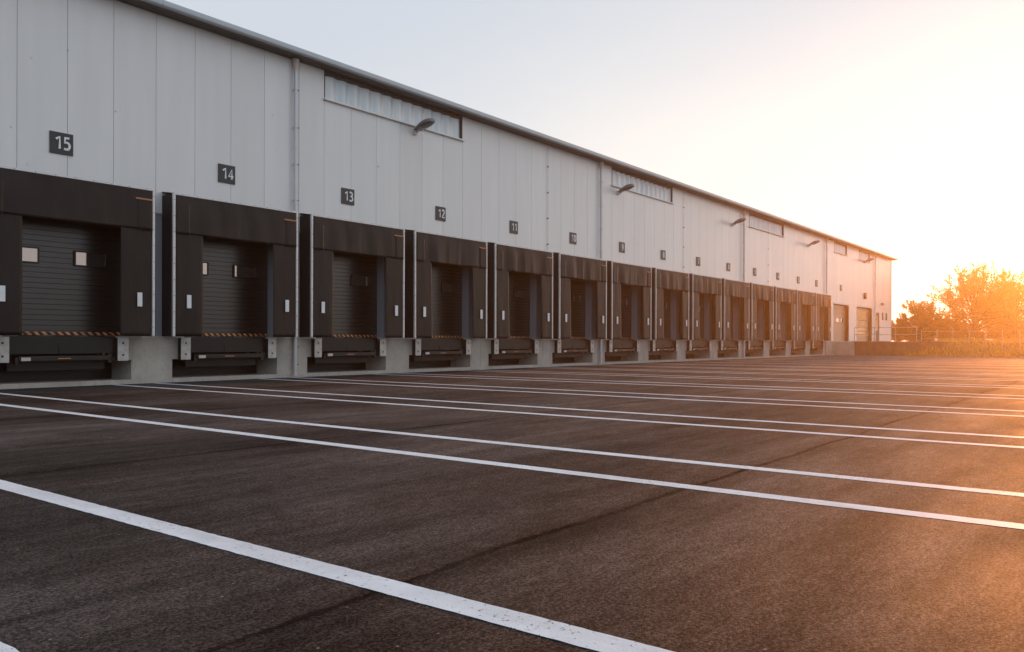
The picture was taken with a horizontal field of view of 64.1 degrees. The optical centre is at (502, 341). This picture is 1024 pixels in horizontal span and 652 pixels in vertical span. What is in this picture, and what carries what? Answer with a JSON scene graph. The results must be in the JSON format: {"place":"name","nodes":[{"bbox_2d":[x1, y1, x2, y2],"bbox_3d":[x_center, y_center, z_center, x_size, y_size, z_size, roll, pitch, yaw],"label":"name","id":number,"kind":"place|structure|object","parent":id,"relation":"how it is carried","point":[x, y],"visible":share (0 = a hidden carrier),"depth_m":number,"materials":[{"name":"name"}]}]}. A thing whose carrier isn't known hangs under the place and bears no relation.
{"place":"outdoors","nodes":[
{"label":"outdoors","id":0,"kind":"place"},
{"bbox_2d":[0,355,1023,651],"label":"asphalt yard","id":1,"kind":"structure","parent":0,"point":[674,569],"depth_m":4.77,"materials":[{"name":"grey asphalt"}]},
{"bbox_2d":[0,642,18,651],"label":"painted line","id":2,"kind":"object","parent":1,"relation":"on","point":[5,647],"visible":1,"depth_m":2.63,"materials":[{"name":"paint"}]},
{"bbox_2d":[0,480,673,651],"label":"painted line","id":3,"kind":"object","parent":1,"relation":"on","point":[568,633],"visible":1,"depth_m":3.35,"materials":[{"name":"paint"}]},
{"bbox_2d":[0,404,1023,528],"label":"painted line","id":4,"kind":"object","parent":1,"relation":"on","point":[895,511],"visible":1,"depth_m":5.87,"materials":[{"name":"paint"}]},
{"bbox_2d":[0,393,1023,496],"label":"painted line","id":5,"kind":"object","parent":1,"relation":"on","point":[784,471],"visible":1,"depth_m":7.11,"materials":[{"name":"paint"}]},
{"bbox_2d":[121,385,1023,447],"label":"painted line","id":6,"kind":"object","parent":1,"relation":"on","point":[631,420],"visible":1,"depth_m":10.02,"materials":[{"name":"paint"}]},
{"bbox_2d":[158,383,1023,437],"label":"painted line","id":7,"kind":"object","parent":1,"relation":"on","point":[645,413],"visible":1,"depth_m":10.97,"materials":[{"name":"paint"}]},
{"bbox_2d":[272,379,1023,416],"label":"painted line","id":8,"kind":"object","parent":1,"relation":"on","point":[683,399],"visible":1,"depth_m":13.78,"materials":[{"name":"paint"}]},
{"bbox_2d":[289,377,1019,410],"bbox_3d":[4.541,1.002,14.130,25.940,0.001,0.160,0,0,38],"label":"painted line","id":9,"kind":"object","parent":1,"relation":"on","point":[690,395],"visible":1,"depth_m":14.79,"materials":[{"name":"paint"}]},
{"bbox_2d":[380,374,1017,398],"bbox_3d":[6.374,1.006,16.493,25.940,0.001,0.160,0,0,38],"label":"painted line","id":10,"kind":"object","parent":1,"relation":"on","point":[724,387],"visible":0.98,"depth_m":17.36,"materials":[{"name":"paint"}]},
{"bbox_2d":[403,373,1019,395],"bbox_3d":[6.973,1.008,17.267,25.940,0.001,0.161,0,0,38],"label":"painted line","id":11,"kind":"object","parent":1,"relation":"on","point":[737,385],"visible":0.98,"depth_m":18.53,"materials":[{"name":"paint"}]},
{"bbox_2d":[460,370,1005,387],"bbox_3d":[8.806,1.012,19.630,25.940,0.001,0.160,0,0,38],"label":"painted line","id":12,"kind":"object","parent":1,"relation":"on","point":[749,379],"visible":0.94,"depth_m":20.98,"materials":[{"name":"paint"}]},
{"bbox_2d":[500,370,1006,385],"bbox_3d":[9.407,1.013,20.405,25.940,0.001,0.160,0,0,38],"label":"painted line","id":13,"kind":"object","parent":1,"relation":"on","point":[772,378],"visible":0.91,"depth_m":22.10,"materials":[{"name":"paint"}]},
{"bbox_2d":[557,368,1012,380],"bbox_3d":[11.240,1.018,22.767,25.940,0.001,0.159,0,0,38],"label":"painted line","id":14,"kind":"object","parent":1,"relation":"on","point":[787,374],"visible":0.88,"depth_m":24.17,"materials":[{"name":"paint"}]},
{"bbox_2d":[558,367,1023,379],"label":"painted line","id":15,"kind":"object","parent":1,"relation":"on","point":[793,373],"visible":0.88,"depth_m":25.64,"materials":[{"name":"paint"}]},
{"bbox_2d":[588,365,1021,375],"bbox_3d":[13.673,1.023,25.904,25.940,0.001,0.160,0,0,38],"label":"painted line","id":16,"kind":"object","parent":1,"relation":"on","point":[807,370],"visible":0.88,"depth_m":27.93,"materials":[{"name":"paint"}]},
{"bbox_2d":[623,365,1023,374],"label":"painted line","id":17,"kind":"object","parent":1,"relation":"on","point":[843,370],"visible":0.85,"depth_m":28.46,"materials":[{"name":"paint"}]},
{"bbox_2d":[834,341,946,355],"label":"retaining wall","id":18,"kind":"structure","parent":1,"relation":"on","point":[880,348],"depth_m":59.73,"materials":[{"name":"concrete"}]},
{"bbox_2d":[854,327,916,341],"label":"railing","id":19,"kind":"object","parent":18,"relation":"on","point":[874,334],"visible":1,"depth_m":59.83,"materials":[{"name":"silver metal"}]},
{"bbox_2d":[166,0,1023,340],"label":"sky","id":20,"kind":"structure","parent":0,"point":[894,128],"materials":[{"name":"white"}]},
{"bbox_2d":[905,337,1023,356],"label":"grass bank","id":21,"kind":"structure","parent":0,"point":[959,350],"depth_m":56.18,"materials":[{"name":"green plant"}]},
{"bbox_2d":[921,329,1019,346],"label":"wire fence","id":22,"kind":"object","parent":21,"relation":"on","point":[963,338],"visible":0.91,"depth_m":57.37,"materials":[{"name":"silver metal"}]},
{"bbox_2d":[982,269,1023,339],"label":"tree","id":23,"kind":"object","parent":21,"relation":"on","point":[1018,321],"visible":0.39,"depth_m":95.47,"materials":[{"name":"brown plant"}]},
{"label":"upper yard","id":24,"kind":"structure","parent":0,"visible":0},
{"bbox_2d":[892,320,915,341],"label":"shrub","id":25,"kind":"object","parent":24,"relation":"on","point":[899,337],"visible":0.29,"depth_m":103.28,"materials":[{"name":"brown plant"}]},
{"bbox_2d":[893,326,927,341],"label":"shrub","id":26,"kind":"object","parent":24,"relation":"on","point":[914,340],"visible":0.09,"depth_m":107.62,"materials":[{"name":"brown plant"}]},
{"bbox_2d":[892,299,951,341],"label":"tree","id":27,"kind":"object","parent":24,"relation":"on","point":[925,318],"visible":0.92,"depth_m":89.04,"materials":[{"name":"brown plant"}]},
{"bbox_2d":[930,316,968,339],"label":"shrub","id":28,"kind":"object","parent":24,"relation":"on","point":[957,329],"visible":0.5,"depth_m":96.99,"materials":[{"name":"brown plant"}]},
{"bbox_2d":[949,321,984,340],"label":"shrub","id":29,"kind":"object","parent":24,"relation":"on","point":[979,333],"visible":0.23,"depth_m":98.50,"materials":[{"name":"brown plant"}]},
{"bbox_2d":[925,260,1018,338],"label":"tree","id":30,"kind":"object","parent":24,"relation":"on","point":[982,301],"visible":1,"depth_m":90.66,"materials":[{"name":"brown plant"}]},
{"bbox_2d":[968,318,1002,339],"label":"shrub","id":31,"kind":"object","parent":24,"relation":"on","point":[984,328],"visible":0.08,"depth_m":103.92,"materials":[{"name":"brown plant"}]},
{"bbox_2d":[983,320,1023,341],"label":"shrub","id":32,"kind":"object","parent":24,"relation":"on","point":[1009,332],"visible":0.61,"depth_m":99.04,"materials":[{"name":"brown plant"}]},
{"label":"ground","id":33,"kind":"structure","parent":0,"visible":0},
{"bbox_2d":[0,0,897,388],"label":"warehouse","id":34,"kind":"structure","parent":33,"relation":"on","point":[158,96],"depth_m":22.91,"materials":[{"name":"grey metal"}]},
{"bbox_2d":[0,336,8,362],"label":"dock bumper","id":35,"kind":"object","parent":34,"relation":"attached to","point":[4,349],"visible":1,"depth_m":16.40,"materials":[{"name":"silver metal"}]},
{"bbox_2d":[3,335,114,370],"bbox_3d":[-9.530,0.248,17.541,0.640,0.746,2.280,0,0,38],"label":"dock leveller","id":36,"kind":"object","parent":34,"relation":"attached to","point":[103,347],"visible":0.98,"depth_m":17.41,"materials":[{"name":"metal"}]},
{"bbox_2d":[49,130,72,155],"bbox_3d":[-9.379,-4.209,17.394,0.038,0.460,0.480,0,0,38],"label":"number sign","id":37,"kind":"object","parent":34,"relation":"attached to","point":[60,143],"visible":1,"depth_m":17.37,"materials":[{"name":"grey"}]},
{"bbox_2d":[22,216,120,334],"bbox_3d":[-9.624,-1.475,17.642,0.082,2.682,2.840,0,0,38],"label":"dock door","id":38,"kind":"structure","parent":34,"relation":"in","point":[71,271],"depth_m":17.88,"materials":[{"name":"black metal"}]},
{"bbox_2d":[0,165,154,335],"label":"dock shelter","id":39,"kind":"object","parent":34,"relation":"attached to","point":[129,210],"visible":1,"depth_m":17.29,"materials":[{"name":"fabric"}]},
{"bbox_2d":[115,337,128,360],"bbox_3d":[-8.553,0.173,18.365,0.168,0.530,0.250,0,0,38],"label":"dock bumper","id":40,"kind":"object","parent":34,"relation":"attached to","point":[121,348],"visible":1,"depth_m":18.30,"materials":[{"name":"black metal"}]},
{"bbox_2d":[178,337,190,359],"bbox_3d":[-7.616,0.176,19.574,0.168,0.530,0.250,0,0,38],"label":"dock bumper","id":41,"kind":"object","parent":34,"relation":"attached to","point":[184,348],"visible":1,"depth_m":19.51,"materials":[{"name":"black metal"}]},
{"bbox_2d":[182,336,265,366],"bbox_3d":[-7.079,0.254,20.701,0.640,0.746,2.280,0,0,38],"label":"dock leveller","id":42,"kind":"object","parent":34,"relation":"attached to","point":[254,347],"visible":0.94,"depth_m":20.59,"materials":[{"name":"metal"}]},
{"bbox_2d":[218,163,234,184],"bbox_3d":[-6.928,-4.203,20.554,0.038,0.460,0.480,0,0,38],"label":"number sign","id":43,"kind":"object","parent":34,"relation":"attached to","point":[226,173],"visible":1,"depth_m":20.54,"materials":[{"name":"grey metal"}]},
{"bbox_2d":[162,192,297,336],"bbox_3d":[-6.699,-1.812,20.423,0.563,3.400,3.556,0,0,38],"label":"dock shelter","id":44,"kind":"object","parent":34,"relation":"attached to","point":[189,222],"visible":1,"depth_m":19.48,"materials":[{"name":"fabric"}]},
{"bbox_2d":[203,236,266,336],"bbox_3d":[-7.172,-1.469,20.802,0.082,2.682,2.840,0,0,38],"label":"dock door","id":45,"kind":"structure","parent":34,"relation":"in","point":[234,271],"depth_m":21.13,"materials":[{"name":"black metal"}]},
{"bbox_2d":[265,338,275,357],"bbox_3d":[-6.102,0.179,21.526,0.168,0.530,0.250,0,0,38],"label":"dock bumper","id":46,"kind":"object","parent":34,"relation":"attached to","point":[270,348],"visible":1,"depth_m":21.46,"materials":[{"name":"black metal"}]},
{"bbox_2d":[292,58,299,375],"bbox_3d":[-5.610,-3.352,22.163,0.264,8.565,0.200,0,0,74],"label":"downpipe","id":47,"kind":"object","parent":34,"relation":"attached to","point":[295,61],"visible":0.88,"depth_m":22.09,"materials":[{"name":"metal"}]},
{"bbox_2d":[311,338,321,356],"bbox_3d":[-5.164,0.181,22.735,0.168,0.530,0.250,0,0,38],"label":"dock bumper","id":48,"kind":"object","parent":34,"relation":"attached to","point":[316,347],"visible":1,"depth_m":22.66,"materials":[{"name":"black"}]},
{"bbox_2d":[312,337,376,363],"bbox_3d":[-4.627,0.260,23.862,0.640,0.746,2.280,0,0,38],"label":"dock leveller","id":49,"kind":"object","parent":34,"relation":"attached to","point":[367,346],"visible":0.94,"depth_m":23.76,"materials":[{"name":"metal"}]},
{"bbox_2d":[341,187,353,205],"bbox_3d":[-4.476,-4.197,23.715,0.038,0.460,0.480,0,0,38],"label":"number sign","id":50,"kind":"object","parent":34,"relation":"attached to","point":[347,196],"visible":1,"depth_m":23.68,"materials":[{"name":"grey metal"}]},
{"bbox_2d":[300,213,404,337],"bbox_3d":[-4.247,-1.807,23.584,0.563,3.400,3.556,0,0,38],"label":"dock shelter","id":51,"kind":"object","parent":34,"relation":"attached to","point":[322,238],"visible":1,"depth_m":22.63,"materials":[{"name":"black fabric"}]},
{"bbox_2d":[333,251,376,336],"bbox_3d":[-4.721,-1.464,23.963,0.082,2.682,2.840,0,0,38],"label":"dock door","id":52,"kind":"structure","parent":34,"relation":"in","point":[354,275],"depth_m":24.37,"materials":[{"name":"black metal"}]},
{"bbox_2d":[377,339,385,355],"bbox_3d":[-3.651,0.185,24.687,0.168,0.530,0.250,0,0,38],"label":"dock bumper","id":53,"kind":"object","parent":34,"relation":"attached to","point":[381,347],"visible":1,"depth_m":24.62,"materials":[{"name":"black metal"}]},
{"bbox_2d":[323,70,464,141],"bbox_3d":[-3.212,-7.212,25.411,0.230,0.845,6.060,0,0,38],"label":"window","id":54,"kind":"structure","parent":34,"relation":"in","point":[340,90],"depth_m":25.06,"materials":[{"name":"glass"}]},
{"bbox_2d":[412,339,420,355],"bbox_3d":[-2.713,0.187,25.896,0.168,0.530,0.250,0,0,38],"label":"dock bumper","id":55,"kind":"object","parent":34,"relation":"attached to","point":[416,347],"visible":1,"depth_m":25.82,"materials":[{"name":"black metal"}]},
{"bbox_2d":[413,118,434,134],"bbox_3d":[-2.478,-6.742,25.663,0.798,0.419,0.420,0,0,38],"label":"wall lamp","id":56,"kind":"object","parent":34,"relation":"attached to","point":[424,124],"visible":1,"depth_m":25.54,"materials":[{"name":"grey metal"}]},
{"bbox_2d":[411,338,463,360],"bbox_3d":[-2.176,0.265,27.023,0.640,0.746,2.280,0,0,38],"label":"dock leveller","id":57,"kind":"object","parent":34,"relation":"attached to","point":[454,346],"visible":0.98,"depth_m":26.93,"materials":[{"name":"metal"}]},
{"bbox_2d":[416,262,461,337],"bbox_3d":[-2.269,-1.458,27.124,0.082,2.682,2.840,0,0,38],"label":"dock door","id":58,"kind":"structure","parent":34,"relation":"in","point":[446,278],"depth_m":27.62,"materials":[{"name":"black metal"}]},
{"bbox_2d":[435,206,445,221],"bbox_3d":[-2.025,-4.191,26.876,0.038,0.460,0.480,0,0,38],"label":"number sign","id":59,"kind":"object","parent":34,"relation":"attached to","point":[440,213],"visible":1,"depth_m":26.86,"materials":[{"name":"grey metal"}]},
{"bbox_2d":[405,229,486,337],"bbox_3d":[-1.786,-1.801,26.737,0.587,3.400,3.556,0,0,38],"label":"dock shelter","id":60,"kind":"object","parent":34,"relation":"attached to","point":[424,250],"visible":1,"depth_m":25.78,"materials":[{"name":"rubber"}]},
{"bbox_2d":[463,339,470,354],"bbox_3d":[-1.199,0.191,27.847,0.168,0.530,0.250,0,0,38],"label":"dock bumper","id":61,"kind":"object","parent":34,"relation":"attached to","point":[467,347],"visible":1,"depth_m":27.77,"materials":[{"name":"black metal"}]},
{"bbox_2d":[491,339,498,353],"bbox_3d":[-0.261,0.193,29.056,0.168,0.530,0.250,0,0,38],"label":"dock bumper","id":62,"kind":"object","parent":34,"relation":"attached to","point":[494,346],"visible":1,"depth_m":28.99,"materials":[{"name":"black metal"}]},
{"bbox_2d":[489,338,531,358],"bbox_3d":[0.276,0.271,30.183,0.640,0.746,2.280,0,0,38],"label":"dock leveller","id":63,"kind":"object","parent":34,"relation":"attached to","point":[523,346],"visible":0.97,"depth_m":30.10,"materials":[{"name":"metal"}]},
{"bbox_2d":[496,271,529,337],"bbox_3d":[0.182,-1.452,30.284,0.082,2.682,2.840,0,0,38],"label":"dock door","id":64,"kind":"structure","parent":34,"relation":"in","point":[519,283],"depth_m":30.84,"materials":[{"name":"black metal"}]},
{"bbox_2d":[510,220,517,233],"bbox_3d":[0.427,-4.186,30.037,0.038,0.460,0.480,0,0,38],"label":"number sign","id":65,"kind":"object","parent":34,"relation":"attached to","point":[513,227],"visible":1,"depth_m":30.03,"materials":[{"name":"grey metal"}]},
{"bbox_2d":[487,242,552,338],"bbox_3d":[0.660,-1.795,29.903,0.574,3.400,3.558,0,0,38],"label":"dock shelter","id":66,"kind":"object","parent":34,"relation":"attached to","point":[503,260],"visible":1,"depth_m":28.95,"materials":[{"name":"fabric"}]},
{"bbox_2d":[532,339,538,352],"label":"dock bumper","id":67,"kind":"object","parent":34,"relation":"attached to","point":[535,345],"visible":1,"depth_m":30.94,"materials":[{"name":"black metal"}]},
{"bbox_2d":[554,340,560,352],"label":"dock bumper","id":68,"kind":"object","parent":34,"relation":"attached to","point":[557,349],"visible":1,"depth_m":32.14,"materials":[{"name":"black metal"}]},
{"bbox_2d":[552,339,587,356],"bbox_3d":[2.727,0.277,33.344,0.640,0.746,2.280,0,0,38],"label":"dock leveller","id":69,"kind":"object","parent":34,"relation":"attached to","point":[579,345],"visible":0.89,"depth_m":33.31,"materials":[{"name":"metal"}]},
{"bbox_2d":[560,278,584,338],"bbox_3d":[2.634,-1.447,33.445,0.082,2.682,2.840,0,0,38],"label":"dock door","id":70,"kind":"structure","parent":34,"relation":"in","point":[577,286],"depth_m":34.10,"materials":[{"name":"black metal"}]},
{"bbox_2d":[570,232,576,243],"bbox_3d":[2.878,-4.180,33.197,0.038,0.460,0.480,0,0,38],"label":"number sign","id":71,"kind":"object","parent":34,"relation":"attached to","point":[573,238],"visible":1,"depth_m":33.20,"materials":[{"name":"grey"}]},
{"bbox_2d":[553,252,606,338],"bbox_3d":[3.116,-1.789,33.067,0.576,3.400,3.568,0,0,38],"label":"dock shelter","id":72,"kind":"object","parent":34,"relation":"attached to","point":[566,267],"visible":1,"depth_m":32.16,"materials":[{"name":"fabric"}]},
{"bbox_2d":[588,340,593,351],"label":"dock bumper","id":73,"kind":"object","parent":34,"relation":"attached to","point":[590,345],"visible":1,"depth_m":34.09,"materials":[{"name":"black metal"}]},
{"bbox_2d":[599,162,603,363],"bbox_3d":[4.196,-3.329,34.806,0.264,8.565,0.200,0,0,74],"label":"downpipe","id":74,"kind":"object","parent":34,"relation":"attached to","point":[601,198],"visible":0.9,"depth_m":34.73,"materials":[{"name":"silver metal"}]},
{"bbox_2d":[607,340,612,351],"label":"dock bumper","id":75,"kind":"object","parent":34,"relation":"attached to","point":[609,345],"visible":1,"depth_m":35.30,"materials":[{"name":"black metal"}]},
{"bbox_2d":[605,339,634,355],"bbox_3d":[5.179,0.282,36.505,0.640,0.746,2.280,0,0,38],"label":"dock leveller","id":76,"kind":"object","parent":34,"relation":"attached to","point":[626,345],"visible":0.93,"depth_m":36.51,"materials":[{"name":"metal"}]},
{"bbox_2d":[619,242,624,252],"bbox_3d":[5.330,-4.174,36.358,0.038,0.460,0.480,0,0,38],"label":"number sign","id":77,"kind":"object","parent":34,"relation":"attached to","point":[621,247],"visible":1,"depth_m":36.34,"materials":[{"name":"grey metal"}]},
{"bbox_2d":[617,184,634,194],"bbox_3d":[5.397,-6.654,35.817,0.798,0.419,0.420,0,0,38],"label":"wall lamp","id":78,"kind":"object","parent":34,"relation":"attached to","point":[627,187],"visible":1,"depth_m":35.68,"materials":[{"name":"grey metal"}]},
{"bbox_2d":[621,284,630,338],"bbox_3d":[5.085,-1.441,36.606,0.082,2.682,2.840,0,0,38],"label":"dock door","id":79,"kind":"structure","parent":34,"relation":"in","point":[625,289],"depth_m":37.30,"materials":[{"name":"black metal"}]},
{"bbox_2d":[607,261,651,338],"bbox_3d":[5.568,-1.784,36.219,0.587,3.400,3.556,0,0,38],"label":"dock shelter","id":80,"kind":"object","parent":34,"relation":"attached to","point":[619,274],"visible":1,"depth_m":35.36,"materials":[{"name":"black fabric"}]},
{"bbox_2d":[635,340,639,351],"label":"dock bumper","id":81,"kind":"object","parent":34,"relation":"attached to","point":[637,345],"visible":1,"depth_m":37.25,"materials":[{"name":"black metal"}]},
{"bbox_2d":[611,167,673,203],"bbox_3d":[6.563,-7.189,38.014,0.230,0.845,6.000,0,0,38],"label":"window","id":82,"kind":"structure","parent":34,"relation":"in","point":[643,186],"depth_m":38.06,"materials":[{"name":"glass"}]},
{"bbox_2d":[650,340,654,350],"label":"dock bumper","id":83,"kind":"object","parent":34,"relation":"attached to","point":[652,345],"visible":1,"depth_m":38.45,"materials":[{"name":"black"}]},
{"bbox_2d":[649,339,673,354],"bbox_3d":[7.630,0.288,39.666,0.640,0.746,2.280,0,0,38],"label":"dock leveller","id":84,"kind":"object","parent":34,"relation":"attached to","point":[666,346],"visible":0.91,"depth_m":39.61,"materials":[{"name":"metal"}]},
{"bbox_2d":[656,289,670,338],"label":"dock door","id":85,"kind":"structure","parent":34,"relation":"in","point":[666,292],"depth_m":40.55,"materials":[{"name":"black metal"}]},
{"bbox_2d":[651,267,688,339],"bbox_3d":[8.015,-1.778,39.385,0.574,3.400,3.558,0,0,38],"label":"dock shelter","id":86,"kind":"object","parent":34,"relation":"attached to","point":[662,279],"visible":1,"depth_m":38.66,"materials":[{"name":"black fabric"}]},
{"bbox_2d":[674,340,678,350],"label":"dock bumper","id":87,"kind":"object","parent":34,"relation":"attached to","point":[676,345],"visible":1,"depth_m":40.41,"materials":[{"name":"black"}]},
{"bbox_2d":[686,340,707,353],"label":"dock leveller","id":88,"kind":"object","parent":34,"relation":"attached to","point":[700,345],"visible":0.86,"depth_m":42.88,"materials":[{"name":"metal"}]},
{"bbox_2d":[693,293,703,339],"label":"dock door","id":89,"kind":"structure","parent":34,"relation":"in","point":[701,295],"depth_m":43.82,"materials":[{"name":"black metal"}]},
{"bbox_2d":[689,273,721,339],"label":"dock shelter","id":90,"kind":"object","parent":34,"relation":"attached to","point":[704,284],"visible":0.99,"depth_m":41.91,"materials":[{"name":"black"}]},
{"bbox_2d":[717,340,736,352],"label":"dock leveller","id":91,"kind":"object","parent":34,"relation":"attached to","point":[730,345],"visible":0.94,"depth_m":46.04,"materials":[{"name":"metal"}]},
{"bbox_2d":[730,296,732,339],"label":"dock door","id":92,"kind":"structure","parent":34,"relation":"in","point":[731,297],"depth_m":47.06,"materials":[{"name":"black metal"}]},
{"bbox_2d":[721,278,749,339],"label":"dock shelter","id":93,"kind":"object","parent":34,"relation":"attached to","point":[735,288],"visible":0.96,"depth_m":45.20,"materials":[{"name":"black fabric"}]},
{"bbox_2d":[742,210,745,357],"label":"downpipe","id":94,"kind":"object","parent":34,"relation":"attached to","point":[744,213],"visible":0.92,"depth_m":47.40,"materials":[{"name":"silver metal"}]},
{"bbox_2d":[745,340,761,352],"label":"dock leveller","id":95,"kind":"object","parent":34,"relation":"attached to","point":[755,345],"visible":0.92,"depth_m":49.08,"materials":[{"name":"metal"}]},
{"bbox_2d":[749,283,773,339],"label":"dock shelter","id":96,"kind":"object","parent":34,"relation":"attached to","point":[761,292],"visible":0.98,"depth_m":48.58,"materials":[{"name":"black fabric"}]},
{"bbox_2d":[749,213,784,236],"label":"window","id":97,"kind":"structure","parent":34,"relation":"in","point":[756,222],"depth_m":50.69,"materials":[{"name":"glass"}]},
{"bbox_2d":[769,340,784,351],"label":"dock leveller","id":98,"kind":"object","parent":34,"relation":"attached to","point":[778,344],"visible":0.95,"depth_m":52.37,"materials":[{"name":"metal"}]},
{"bbox_2d":[774,286,795,339],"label":"dock shelter","id":99,"kind":"object","parent":34,"relation":"attached to","point":[784,295],"visible":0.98,"depth_m":51.79,"materials":[{"name":"black fabric"}]},
{"bbox_2d":[791,340,803,350],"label":"dock leveller","id":100,"kind":"object","parent":34,"relation":"attached to","point":[799,344],"visible":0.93,"depth_m":55.65,"materials":[{"name":"metal"}]},
{"bbox_2d":[795,290,813,340],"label":"dock shelter","id":101,"kind":"object","parent":34,"relation":"attached to","point":[802,297],"visible":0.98,"depth_m":55.13,"materials":[{"name":"black fabric"}]},
{"bbox_2d":[810,341,821,350],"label":"dock leveller","id":102,"kind":"object","parent":34,"relation":"attached to","point":[817,344],"visible":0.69,"depth_m":58.80,"materials":[{"name":"metal"}]},
{"bbox_2d":[814,293,831,340],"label":"dock shelter","id":103,"kind":"object","parent":34,"relation":"attached to","point":[822,300],"visible":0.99,"depth_m":58.08,"materials":[{"name":"black"}]},
{"bbox_2d":[825,238,827,354],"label":"downpipe","id":104,"kind":"object","parent":34,"relation":"attached to","point":[826,249],"visible":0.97,"depth_m":60.06,"materials":[{"name":"silver metal"}]},
{"bbox_2d":[834,241,847,255],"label":"window","id":105,"kind":"structure","parent":34,"relation":"in","point":[839,248],"depth_m":63.56,"materials":[{"name":"glass"}]},
{"bbox_2d":[833,303,848,340],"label":"loading door","id":106,"kind":"structure","parent":34,"relation":"in","point":[839,333],"depth_m":64.02,"materials":[{"name":"beige metal"}]},
{"bbox_2d":[856,306,871,340],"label":"loading door","id":107,"kind":"structure","parent":34,"relation":"in","point":[861,313],"depth_m":69.34,"materials":[{"name":"beige metal"}]},
{"bbox_2d":[859,250,870,262],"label":"window","id":108,"kind":"structure","parent":34,"relation":"in","point":[863,256],"depth_m":68.95,"materials":[{"name":"glass"}]},
{"bbox_2d":[874,255,876,340],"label":"downpipe","id":109,"kind":"object","parent":34,"relation":"attached to","point":[875,295],"visible":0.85,"depth_m":71.23,"materials":[{"name":"silver metal"}]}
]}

